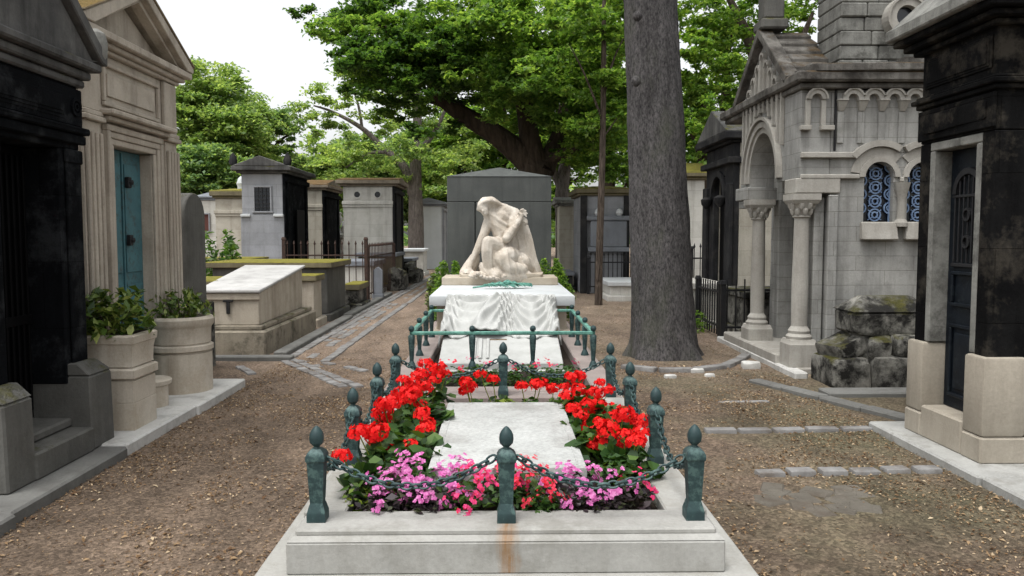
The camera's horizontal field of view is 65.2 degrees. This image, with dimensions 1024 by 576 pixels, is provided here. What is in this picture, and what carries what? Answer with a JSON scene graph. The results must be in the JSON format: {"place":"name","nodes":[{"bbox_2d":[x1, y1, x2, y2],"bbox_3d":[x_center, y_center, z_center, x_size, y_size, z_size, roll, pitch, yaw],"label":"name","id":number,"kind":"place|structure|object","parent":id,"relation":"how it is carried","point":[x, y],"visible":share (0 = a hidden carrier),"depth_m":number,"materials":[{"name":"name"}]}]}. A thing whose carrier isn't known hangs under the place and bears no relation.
{"place":"outdoors","nodes":[
{"label":"outdoors","id":0,"kind":"place"},
{"bbox_2d":[0,447,127,537],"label":"pavement","id":1,"kind":"structure","parent":0,"point":[20,504],"depth_m":4.53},
{"bbox_2d":[0,0,113,494],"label":"tomb house","id":2,"kind":"structure","parent":1,"relation":"on","point":[56,409],"depth_m":5.09,"materials":[{"name":"black stone"}]},
{"bbox_2d":[0,144,33,416],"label":"door","id":3,"kind":"structure","parent":2,"relation":"in","point":[18,318],"depth_m":4.98,"materials":[{"name":"metal"}]},
{"bbox_2d":[100,379,244,455],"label":"pavement","id":4,"kind":"structure","parent":0,"point":[178,410],"depth_m":6.34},
{"bbox_2d":[87,329,157,430],"bbox_3d":[-2.873,0.664,5.853,0.404,0.690,0.404,0,4,-1],"label":"planter","id":5,"kind":"object","parent":4,"relation":"on","point":[126,358],"visible":0.66,"depth_m":5.68,"materials":[{"name":"stone"}]},
{"bbox_2d":[85,285,156,343],"bbox_3d":[-2.916,0.181,5.843,0.562,0.399,0.597,-2,4,-27],"label":"laurel shrub","id":6,"kind":"object","parent":5,"relation":"in","point":[128,310],"visible":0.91,"depth_m":5.72,"materials":[{"name":"green plant"}]},
{"bbox_2d":[76,0,194,331],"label":"tomb house","id":7,"kind":"structure","parent":4,"relation":"on","point":[131,198],"depth_m":6.67,"materials":[{"name":"beige stone"}]},
{"bbox_2d":[114,149,144,328],"bbox_3d":[-3.209,-0.155,6.654,0.115,1.958,0.714,0,4,-1],"label":"door","id":8,"kind":"structure","parent":7,"relation":"in","point":[126,164],"depth_m":6.71,"materials":[{"name":"teal paint"}]},
{"bbox_2d":[155,375,171,407],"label":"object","id":9,"kind":"object","parent":4,"relation":"on","point":[162,390],"visible":0.38,"depth_m":6.47,"materials":[{"name":"stone"}]},
{"bbox_2d":[148,313,213,394],"bbox_3d":[-2.974,0.583,7.189,0.580,0.672,0.577,0,4,-1],"label":"planter","id":10,"kind":"object","parent":4,"relation":"on","point":[182,354],"visible":0.72,"depth_m":6.96,"materials":[{"name":"stone"}]},
{"bbox_2d":[148,286,214,318],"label":"spotted shrub","id":11,"kind":"object","parent":10,"relation":"in","point":[194,306],"visible":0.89,"depth_m":7.07,"materials":[{"name":"green plant"}]},
{"bbox_2d":[197,193,215,256],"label":"tomb house","id":12,"kind":"structure","parent":0,"point":[207,201],"depth_m":22.78,"materials":[{"name":"stone"}]},
{"bbox_2d":[209,176,241,256],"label":"tomb house","id":13,"kind":"structure","parent":0,"point":[228,208],"depth_m":21.40,"materials":[{"name":"beige stone"}]},
{"bbox_2d":[229,153,315,258],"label":"tomb house","id":14,"kind":"structure","parent":0,"point":[274,202],"depth_m":19.82,"materials":[{"name":"grey stone"}]},
{"bbox_2d":[252,186,272,212],"bbox_3d":[-6.169,-2.192,19.775,0.522,0.663,0.048,0,4,-1],"label":"window","id":15,"kind":"structure","parent":14,"relation":"in","point":[262,197],"depth_m":19.77,"materials":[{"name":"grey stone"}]},
{"bbox_2d":[307,180,342,258],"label":"tomb house","id":16,"kind":"structure","parent":0,"point":[324,197],"depth_m":23.89,"materials":[{"name":"beige stone"}]},
{"bbox_2d":[423,198,446,268],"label":"tomb house","id":17,"kind":"structure","parent":0,"point":[435,225],"depth_m":33.88,"materials":[{"name":"white stone"}]},
{"bbox_2d":[156,0,818,234],"label":"sky","id":18,"kind":"structure","parent":0,"point":[260,37],"materials":[{"name":"white"}]},
{"bbox_2d":[0,242,1023,575],"bbox_3d":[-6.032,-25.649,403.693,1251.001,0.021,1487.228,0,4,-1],"label":"ground","id":19,"kind":"structure","parent":0,"point":[860,534],"depth_m":4.70,"materials":[{"name":"gravel"}]},
{"bbox_2d":[181,193,215,365],"bbox_3d":[-3.503,-0.047,8.621,0.330,1.938,0.720,0,4,-1],"label":"headstone","id":20,"kind":"object","parent":19,"relation":"on","point":[193,241],"visible":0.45,"depth_m":8.56,"materials":[{"name":"grey stone"}]},
{"bbox_2d":[176,142,253,194],"bbox_3d":[-12.875,-3.387,33.913,4.523,5.422,4.318,-2,4,-25],"label":"round tree","id":21,"kind":"object","parent":19,"relation":"on","point":[203,176],"visible":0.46,"depth_m":32.64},
{"bbox_2d":[205,229,241,275],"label":"leafy bush","id":22,"kind":"object","parent":19,"relation":"on","point":[231,245],"visible":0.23,"depth_m":15.51,"materials":[{"name":"green plant"}]},
{"bbox_2d":[175,55,293,179],"bbox_3d":[-14.107,-5.816,37.950,6.823,9.721,7.271,0,4,-1],"label":"round tree","id":23,"kind":"object","parent":19,"relation":"on","point":[215,108],"visible":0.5,"depth_m":35.91,"materials":[{"name":"green plant"}]},
{"bbox_2d":[206,265,315,354],"bbox_3d":[-3.541,0.256,11.037,1.049,1.049,2.700,0,4,-1],"label":"ledger tomb","id":24,"kind":"object","parent":19,"relation":"on","point":[259,310],"visible":0.84,"depth_m":10.09,"materials":[{"name":"stone"}]},
{"bbox_2d":[206,259,350,321],"bbox_3d":[-4.115,0.030,14.370,2.130,1.053,1.800,0,4,-1],"label":"tomb","id":25,"kind":"object","parent":19,"relation":"on","point":[334,306],"visible":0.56,"depth_m":13.74,"materials":[{"name":"grey stone"}]},
{"bbox_2d":[249,100,310,172],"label":"round tree","id":26,"kind":"object","parent":19,"relation":"on","point":[293,128],"visible":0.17,"depth_m":40.93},
{"bbox_2d":[216,292,392,360],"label":"kerb","id":27,"kind":"structure","parent":19,"relation":"on","point":[283,353],"depth_m":10.52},
{"bbox_2d":[302,273,326,327],"bbox_3d":[-3.308,0.211,13.017,0.440,0.873,0.690,0,4,-1],"label":"tomb","id":28,"kind":"object","parent":19,"relation":"on","point":[311,291],"visible":0.41,"depth_m":12.75,"materials":[{"name":"stone"}]},
{"bbox_2d":[281,237,367,298],"bbox_3d":[-3.957,-0.357,16.953,1.820,1.440,0.090,0,4,-1],"label":"iron fence","id":29,"kind":"object","parent":19,"relation":"on","point":[285,243],"visible":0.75,"depth_m":16.92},
{"bbox_2d":[293,132,373,210],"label":"tree","id":30,"kind":"object","parent":19,"relation":"on","point":[318,172],"visible":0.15,"depth_m":50.19,"materials":[{"name":"green plant"}]},
{"bbox_2d":[235,272,439,387],"bbox_3d":[-2.432,0.193,19.408,1.619,0.082,23.508,0,4,-1],"label":"gutter","id":31,"kind":"object","parent":19,"relation":"on","point":[368,312],"visible":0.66,"depth_m":10.99,"materials":[{"name":"stone"}]},
{"bbox_2d":[345,281,370,309],"bbox_3d":[-3.132,0.164,16.099,0.390,0.553,1.140,0,4,-1],"label":"tomb","id":32,"kind":"object","parent":19,"relation":"on","point":[355,294],"visible":0.76,"depth_m":15.61,"materials":[{"name":"grey stone"}]},
{"bbox_2d":[345,258,386,293],"bbox_3d":[-3.787,-0.237,19.470,1.190,0.903,1.940,0,4,-1],"label":"tomb","id":33,"kind":"object","parent":19,"relation":"on","point":[353,270],"visible":0.13,"depth_m":18.57,"materials":[{"name":"stone"}]},
{"bbox_2d":[330,131,409,220],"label":"tree","id":34,"kind":"object","parent":19,"relation":"on","point":[383,175],"visible":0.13,"depth_m":54.24,"materials":[{"name":"green plant"}]},
{"bbox_2d":[335,178,408,268],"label":"tomb house","id":35,"kind":"structure","parent":19,"relation":"on","point":[373,210],"depth_m":22.86,"materials":[{"name":"stone"}]},
{"bbox_2d":[368,241,395,298],"bbox_3d":[-3.129,-0.454,19.290,0.090,1.320,4.440,0,4,-1],"label":"iron fence","id":36,"kind":"object","parent":19,"relation":"on","point":[386,254],"visible":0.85,"depth_m":19.35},
{"bbox_2d":[283,64,490,247],"bbox_3d":[-4.903,-5.383,32.893,8.238,9.476,5.959,0,4,-1],"label":"pale tree","id":37,"kind":"object","parent":19,"relation":"on","point":[411,176],"visible":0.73,"depth_m":32.47,"materials":[{"name":"green plant"}]},
{"bbox_2d":[405,99,493,201],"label":"tree","id":38,"kind":"object","parent":19,"relation":"on","point":[444,142],"visible":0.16,"depth_m":49.93,"materials":[{"name":"green plant"}]},
{"bbox_2d":[282,0,628,181],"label":"spreading tree","id":39,"kind":"object","parent":19,"relation":"on","point":[457,46],"visible":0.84,"depth_m":18.80,"materials":[{"name":"green plant"}]},
{"bbox_2d":[437,92,553,182],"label":"tree","id":40,"kind":"object","parent":19,"relation":"on","point":[496,158],"visible":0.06,"depth_m":48.43,"materials":[{"name":"green plant"}]},
{"bbox_2d":[447,168,551,274],"bbox_3d":[-0.215,-0.712,13.581,1.745,2.640,0.620,0,4,-1],"label":"granite stele","id":41,"kind":"object","parent":19,"relation":"on","point":[530,193],"visible":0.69,"depth_m":13.24,"materials":[{"name":"stone"}]},
{"bbox_2d":[384,283,614,392],"bbox_3d":[-0.128,0.457,9.621,2.150,0.858,6.660,0,4,-1],"label":"railed tomb","id":42,"kind":"object","parent":19,"relation":"on","point":[494,308],"visible":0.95,"depth_m":8.53,"materials":[{"name":"white stone"}]},
{"bbox_2d":[442,197,557,284],"bbox_3d":[-0.182,-0.704,12.005,1.700,1.325,0.987,0,4,-1],"label":"weeping statue","id":43,"kind":"object","parent":42,"relation":"on","point":[507,251],"visible":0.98,"depth_m":11.75,"materials":[{"name":"stone"}]},
{"bbox_2d":[407,305,596,368],"bbox_3d":[-0.103,0.469,8.390,1.740,0.400,2.240,0,4,-1],"label":"railing","id":44,"kind":"object","parent":42,"relation":"on","point":[585,332],"visible":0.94,"depth_m":7.30,"materials":[{"name":"metal"}]},
{"bbox_2d":[255,392,758,575],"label":"flower grave","id":45,"kind":"object","parent":19,"relation":"on","point":[663,537],"visible":0.59,"depth_m":3.38,"materials":[{"name":"stone"}]},
{"bbox_2d":[305,426,328,522],"bbox_3d":[-0.845,0.802,3.469,0.100,0.415,0.083,0,4,-1],"label":"chain post","id":46,"kind":"object","parent":45,"relation":"on","point":[316,462],"visible":1,"depth_m":3.44,"materials":[{"name":"metal"}]},
{"bbox_2d":[326,454,496,490],"bbox_3d":[-0.436,0.797,3.465,0.743,0.159,0.034,0,4,1],"label":"chain","id":47,"kind":"object","parent":46,"relation":"hanging from","point":[366,478],"visible":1,"depth_m":3.46,"materials":[{"name":"green paint"}]},
{"bbox_2d":[344,388,361,464],"bbox_3d":[-0.858,0.744,4.326,0.100,0.415,0.083,0,4,-1],"label":"chain post","id":48,"kind":"object","parent":45,"relation":"on","point":[356,412],"visible":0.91,"depth_m":4.30,"materials":[{"name":"metal"}]},
{"bbox_2d":[331,448,413,507],"bbox_3d":[-0.667,0.892,3.853,0.386,0.276,0.372,0,4,-1],"label":"geranium","id":49,"kind":"object","parent":45,"relation":"on","point":[345,480],"visible":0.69,"depth_m":3.79,"materials":[{"name":"green plant"}]},
{"bbox_2d":[355,480,402,512],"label":"bedding plant","id":50,"kind":"object","parent":45,"relation":"on","point":[380,502],"visible":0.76,"depth_m":3.62,"materials":[{"name":"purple plant"}]},
{"bbox_2d":[347,421,425,479],"bbox_3d":[-0.629,0.847,4.165,0.431,0.325,0.456,0,4,-1],"label":"geranium","id":51,"kind":"object","parent":45,"relation":"on","point":[378,444],"visible":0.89,"depth_m":4.11,"materials":[{"name":"red plant"}]},
{"bbox_2d":[355,460,422,510],"bbox_3d":[-0.563,0.923,3.725,0.336,0.238,0.311,0,4,-1],"label":"pelargonium","id":52,"kind":"object","parent":45,"relation":"in","point":[392,497],"visible":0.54,"depth_m":3.67,"materials":[{"name":"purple plant"}]},
{"bbox_2d":[367,394,426,444],"bbox_3d":[-0.650,0.793,4.677,0.468,0.364,0.406,0,4,-1],"label":"geranium","id":53,"kind":"object","parent":45,"relation":"on","point":[394,421],"visible":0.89,"depth_m":4.64,"materials":[{"name":"red plant"}]},
{"bbox_2d":[391,370,434,421],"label":"geranium","id":54,"kind":"object","parent":45,"relation":"on","point":[406,381],"visible":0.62,"depth_m":5.23,"materials":[{"name":"red plant"}]},
{"bbox_2d":[386,448,442,507],"bbox_3d":[-0.460,0.896,3.821,0.272,0.271,0.284,2,4,25],"label":"pelargonium","id":55,"kind":"object","parent":45,"relation":"on","point":[404,468],"visible":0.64,"depth_m":3.78,"materials":[{"name":"pink plant"}]},
{"bbox_2d":[381,430,451,471],"bbox_3d":[-0.535,0.870,4.218,0.435,0.273,0.452,3,5,36],"label":"geranium","id":56,"kind":"object","parent":45,"relation":"on","point":[434,439],"visible":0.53,"depth_m":4.14,"materials":[{"name":"green plant"}]},
{"bbox_2d":[402,406,436,459],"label":"geranium","id":57,"kind":"object","parent":45,"relation":"on","point":[421,414],"visible":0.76,"depth_m":4.47,"materials":[{"name":"red plant"}]},
{"bbox_2d":[390,384,454,426],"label":"geranium","id":58,"kind":"object","parent":45,"relation":"on","point":[406,394],"visible":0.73,"depth_m":4.95,"materials":[{"name":"red plant"}]},
{"bbox_2d":[398,486,456,513],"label":"bedding plant","id":59,"kind":"object","parent":45,"relation":"on","point":[432,507],"visible":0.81,"depth_m":3.61,"materials":[{"name":"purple plant"}]},
{"bbox_2d":[407,358,455,409],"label":"geranium","id":60,"kind":"object","parent":45,"relation":"on","point":[438,396],"visible":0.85,"depth_m":5.58,"materials":[{"name":"red plant"}]},
{"bbox_2d":[407,462,473,510],"bbox_3d":[-0.324,0.920,3.712,0.323,0.238,0.309,0,4,-1],"label":"pelargonium","id":61,"kind":"object","parent":45,"relation":"on","point":[451,486],"visible":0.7,"depth_m":3.66,"materials":[{"name":"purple plant"}]},
{"bbox_2d":[446,459,521,510],"bbox_3d":[-0.130,0.917,3.700,0.356,0.242,0.337,0,4,-1],"label":"pelargonium","id":62,"kind":"object","parent":45,"relation":"on","point":[478,478],"visible":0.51,"depth_m":3.66,"materials":[{"name":"pink plant"}]},
{"bbox_2d":[497,342,509,395],"bbox_3d":[-0.068,0.621,6.155,0.100,0.415,0.083,0,4,-1],"label":"chain post","id":63,"kind":"object","parent":45,"relation":"on","point":[503,360],"visible":0.98,"depth_m":6.13,"materials":[{"name":"metal"}]},
{"bbox_2d":[496,426,517,523],"bbox_3d":[-0.024,0.802,3.462,0.100,0.415,0.083,0,4,-1],"label":"chain post","id":64,"kind":"object","parent":45,"relation":"on","point":[506,459],"visible":1,"depth_m":3.43,"materials":[{"name":"metal"}]},
{"bbox_2d":[516,454,684,489],"bbox_3d":[0.384,0.795,3.478,0.743,0.161,0.034,0,4,-2],"label":"chain","id":65,"kind":"object","parent":64,"relation":"hanging from","point":[617,484],"visible":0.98,"depth_m":3.47,"materials":[{"name":"green paint"}]},
{"bbox_2d":[496,461,563,510],"bbox_3d":[0.090,0.918,3.716,0.336,0.231,0.326,0,4,-1],"label":"begonia","id":66,"kind":"object","parent":45,"relation":"on","point":[547,481],"visible":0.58,"depth_m":3.66,"materials":[{"name":"red plant"}]},
{"bbox_2d":[521,484,570,512],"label":"bedding plant","id":67,"kind":"object","parent":45,"relation":"on","point":[527,499],"visible":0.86,"depth_m":3.62,"materials":[{"name":"green plant"}]},
{"bbox_2d":[538,460,602,510],"bbox_3d":[0.272,0.917,3.735,0.313,0.244,0.313,0,4,-1],"label":"pelargonium","id":68,"kind":"object","parent":45,"relation":"on","point":[564,488],"visible":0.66,"depth_m":3.71,"materials":[{"name":"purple plant"}]},
{"bbox_2d":[553,382,606,416],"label":"geranium","id":69,"kind":"object","parent":45,"relation":"on","point":[566,396],"visible":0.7,"depth_m":5.28,"materials":[{"name":"red plant"}]},
{"bbox_2d":[560,402,599,448],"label":"geranium","id":70,"kind":"object","parent":45,"relation":"on","point":[579,421],"visible":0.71,"depth_m":4.73,"materials":[{"name":"red plant"}]},
{"bbox_2d":[560,485,610,512],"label":"bedding plant","id":71,"kind":"object","parent":45,"relation":"on","point":[576,503],"visible":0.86,"depth_m":3.61,"materials":[{"name":"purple plant"}]},
{"bbox_2d":[568,396,629,423],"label":"geranium","id":72,"kind":"object","parent":45,"relation":"on","point":[597,406],"visible":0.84,"depth_m":4.93,"materials":[{"name":"red plant"}]},
{"bbox_2d":[564,416,645,474],"bbox_3d":[0.492,0.845,4.297,0.456,0.310,0.459,0,4,-1],"label":"geranium","id":73,"kind":"object","parent":45,"relation":"on","point":[603,433],"visible":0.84,"depth_m":4.23,"materials":[{"name":"red plant"}]},
{"bbox_2d":[575,463,638,509],"bbox_3d":[0.448,0.927,3.721,0.302,0.225,0.314,-2,4,-27],"label":"pelargonium","id":74,"kind":"object","parent":45,"relation":"on","point":[614,492],"visible":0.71,"depth_m":3.67,"materials":[{"name":"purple plant"}]},
{"bbox_2d":[577,404,647,456],"bbox_3d":[0.580,0.817,4.598,0.436,0.327,0.466,0,4,-1],"label":"geranium","id":75,"kind":"object","parent":45,"relation":"on","point":[621,418],"visible":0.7,"depth_m":4.55,"materials":[{"name":"red plant"}]},
{"bbox_2d":[588,453,654,495],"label":"leafy plant","id":76,"kind":"object","parent":45,"relation":"on","point":[604,472],"visible":0.49,"depth_m":3.92,"materials":[{"name":"green plant"}]},
{"bbox_2d":[593,425,664,484],"bbox_3d":[0.586,0.858,4.125,0.377,0.307,0.356,-3,5,-34],"label":"geranium","id":77,"kind":"object","parent":45,"relation":"on","point":[638,438],"visible":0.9,"depth_m":4.08,"materials":[{"name":"red plant"}]},
{"bbox_2d":[604,466,658,509],"bbox_3d":[0.553,0.937,3.740,0.273,0.202,0.256,0,4,-1],"label":"pelargonium","id":78,"kind":"object","parent":45,"relation":"on","point":[648,491],"visible":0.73,"depth_m":3.71,"materials":[{"name":"pink plant"}]},
{"bbox_2d":[647,387,664,463],"bbox_3d":[0.781,0.742,4.353,0.100,0.415,0.083,0,4,-1],"label":"chain post","id":79,"kind":"object","parent":45,"relation":"on","point":[655,449],"visible":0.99,"depth_m":4.33,"materials":[{"name":"metal"}]},
{"bbox_2d":[682,424,705,520],"bbox_3d":[0.795,0.800,3.495,0.100,0.415,0.083,0,4,-1],"label":"chain post","id":80,"kind":"object","parent":45,"relation":"on","point":[694,454],"visible":1,"depth_m":3.47,"materials":[{"name":"metal"}]},
{"bbox_2d":[0,306,1023,575],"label":"fallen leaves","id":81,"kind":"object","parent":19,"relation":"on","point":[748,402],"visible":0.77,"depth_m":5.05,"materials":[{"name":"plant"}]},
{"bbox_2d":[504,68,598,227],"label":"tree","id":82,"kind":"object","parent":19,"relation":"on","point":[553,186],"visible":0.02,"depth_m":47.08,"materials":[{"name":"green plant"}]},
{"bbox_2d":[539,258,576,320],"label":"boxwood","id":83,"kind":"object","parent":19,"relation":"on","point":[557,271],"visible":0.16,"depth_m":12.94,"materials":[{"name":"green plant"}]},
{"bbox_2d":[551,197,573,270],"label":"tomb house","id":84,"kind":"structure","parent":19,"relation":"on","point":[565,219],"depth_m":22.98,"materials":[{"name":"beige stone"}]},
{"bbox_2d":[509,0,626,305],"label":"slender tree","id":85,"kind":"object","parent":19,"relation":"on","point":[604,76],"visible":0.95,"depth_m":16.33,"materials":[{"name":"green plant"}]},
{"bbox_2d":[542,134,613,263],"bbox_3d":[1.626,-2.944,24.172,2.798,5.773,1.868,-2,4,-30],"label":"grey tree","id":86,"kind":"object","parent":19,"relation":"on","point":[561,177],"visible":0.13,"depth_m":23.81,"materials":[{"name":"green plant"}]},
{"bbox_2d":[580,55,628,186],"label":"tree","id":87,"kind":"object","parent":19,"relation":"on","point":[625,181],"visible":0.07,"depth_m":42.95,"materials":[{"name":"green plant"}]},
{"bbox_2d":[602,277,630,300],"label":"tomb","id":88,"kind":"object","parent":19,"relation":"on","point":[616,288],"visible":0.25,"depth_m":17.69,"materials":[{"name":"stone"}]},
{"bbox_2d":[622,0,703,360],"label":"tree","id":89,"kind":"object","parent":19,"relation":"on","point":[663,321],"visible":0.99,"depth_m":9.31,"materials":[{"name":"grey plant"}]},
{"bbox_2d":[620,353,750,372],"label":"kerb","id":90,"kind":"structure","parent":19,"relation":"on","point":[733,362],"depth_m":8.68,"materials":[{"name":"stone"}]},
{"bbox_2d":[682,71,723,188],"bbox_3d":[8.836,-5.242,35.779,4.339,8.848,3.682,0,4,-1],"label":"tree","id":91,"kind":"object","parent":19,"relation":"on","point":[704,101],"visible":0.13,"depth_m":35.26,"materials":[{"name":"green plant"}]},
{"bbox_2d":[695,275,720,336],"bbox_3d":[2.912,0.277,11.843,0.090,0.860,1.390,0,4,-1],"label":"iron fence","id":92,"kind":"object","parent":19,"relation":"on","point":[699,302],"visible":0.8,"depth_m":11.88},
{"bbox_2d":[681,13,754,113],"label":"tree","id":93,"kind":"object","parent":19,"relation":"on","point":[724,106],"visible":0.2,"depth_m":45.00,"materials":[{"name":"green plant"}]},
{"bbox_2d":[719,279,769,335],"bbox_3d":[3.523,0.316,11.104,1.290,0.880,0.090,0,4,-1],"label":"iron fence","id":94,"kind":"object","parent":19,"relation":"on","point":[723,322],"visible":0.32,"depth_m":11.07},
{"bbox_2d":[677,0,818,157],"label":"overhanging tree","id":95,"kind":"object","parent":19,"relation":"on","point":[732,15],"visible":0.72,"depth_m":18.36,"materials":[{"name":"green plant"}]},
{"bbox_2d":[726,286,769,331],"bbox_3d":[3.711,0.366,11.912,0.940,0.713,1.340,0,4,-1],"label":"tomb","id":96,"kind":"object","parent":19,"relation":"on","point":[739,308],"visible":0.14,"depth_m":11.66,"materials":[{"name":"black stone"}]},
{"bbox_2d":[717,336,807,378],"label":"kerb","id":97,"kind":"structure","parent":19,"relation":"on","point":[795,373],"depth_m":8.81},
{"bbox_2d":[753,482,882,516],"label":"paving","id":98,"kind":"structure","parent":19,"relation":"on","point":[845,500],"depth_m":4.45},
{"bbox_2d":[720,0,923,373],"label":"chapel","id":99,"kind":"structure","parent":19,"relation":"on","point":[831,155],"depth_m":8.49,"materials":[{"name":"stone"}]},
{"bbox_2d":[859,163,897,239],"bbox_3d":[3.855,-0.925,8.436,0.379,0.835,0.208,0,4,-1],"label":"window","id":100,"kind":"structure","parent":99,"relation":"in","point":[875,225],"depth_m":8.49,"materials":[{"name":"blue"}]},
{"bbox_2d":[903,163,920,239],"bbox_3d":[4.315,-0.926,8.443,0.379,0.835,0.208,0,4,-1],"label":"window","id":101,"kind":"structure","parent":99,"relation":"in","point":[910,232],"depth_m":8.50,"materials":[{"name":"blue"}]},
{"bbox_2d":[703,400,942,476],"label":"cobbles","id":102,"kind":"object","parent":19,"relation":"on","point":[858,471],"visible":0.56,"depth_m":4.97,"materials":[{"name":"stone"}]},
{"bbox_2d":[749,378,904,420],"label":"kerb","id":103,"kind":"structure","parent":19,"relation":"on","point":[856,406],"depth_m":6.99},
{"bbox_2d":[818,387,906,397],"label":"kerb","id":104,"kind":"structure","parent":19,"relation":"on","point":[889,392],"depth_m":7.25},
{"bbox_2d":[811,295,915,387],"bbox_3d":[3.583,0.540,7.901,1.034,0.917,0.710,0,4,-1],"label":"broken tomb","id":105,"kind":"object","parent":19,"relation":"on","point":[865,345],"visible":0.86,"depth_m":7.74,"materials":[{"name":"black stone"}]},
{"bbox_2d":[568,186,629,292],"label":"tomb house","id":106,"kind":"structure","parent":0,"point":[616,236],"depth_m":19.92,"materials":[{"name":"grey stone"}]},
{"bbox_2d":[686,163,706,277],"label":"tomb house","id":107,"kind":"structure","parent":0,"point":[696,177],"depth_m":18.00,"materials":[{"name":"stone"}]},
{"bbox_2d":[695,111,771,285],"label":"tomb house","id":108,"kind":"structure","parent":0,"point":[727,223],"depth_m":13.22,"materials":[{"name":"stone"}]},
{"bbox_2d":[869,421,1023,508],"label":"pavement","id":109,"kind":"structure","parent":0,"point":[1006,481],"depth_m":4.93,"materials":[{"name":"stone"}]},
{"bbox_2d":[885,0,1023,463],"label":"tomb house","id":110,"kind":"structure","parent":109,"relation":"on","point":[965,381],"depth_m":5.06,"materials":[{"name":"stone"}]},
{"bbox_2d":[943,147,976,410],"bbox_3d":[3.040,-0.047,5.328,0.070,1.760,0.480,0,4,-1],"label":"door","id":111,"kind":"structure","parent":110,"relation":"in","point":[963,182],"depth_m":5.41,"materials":[{"name":"black metal"}]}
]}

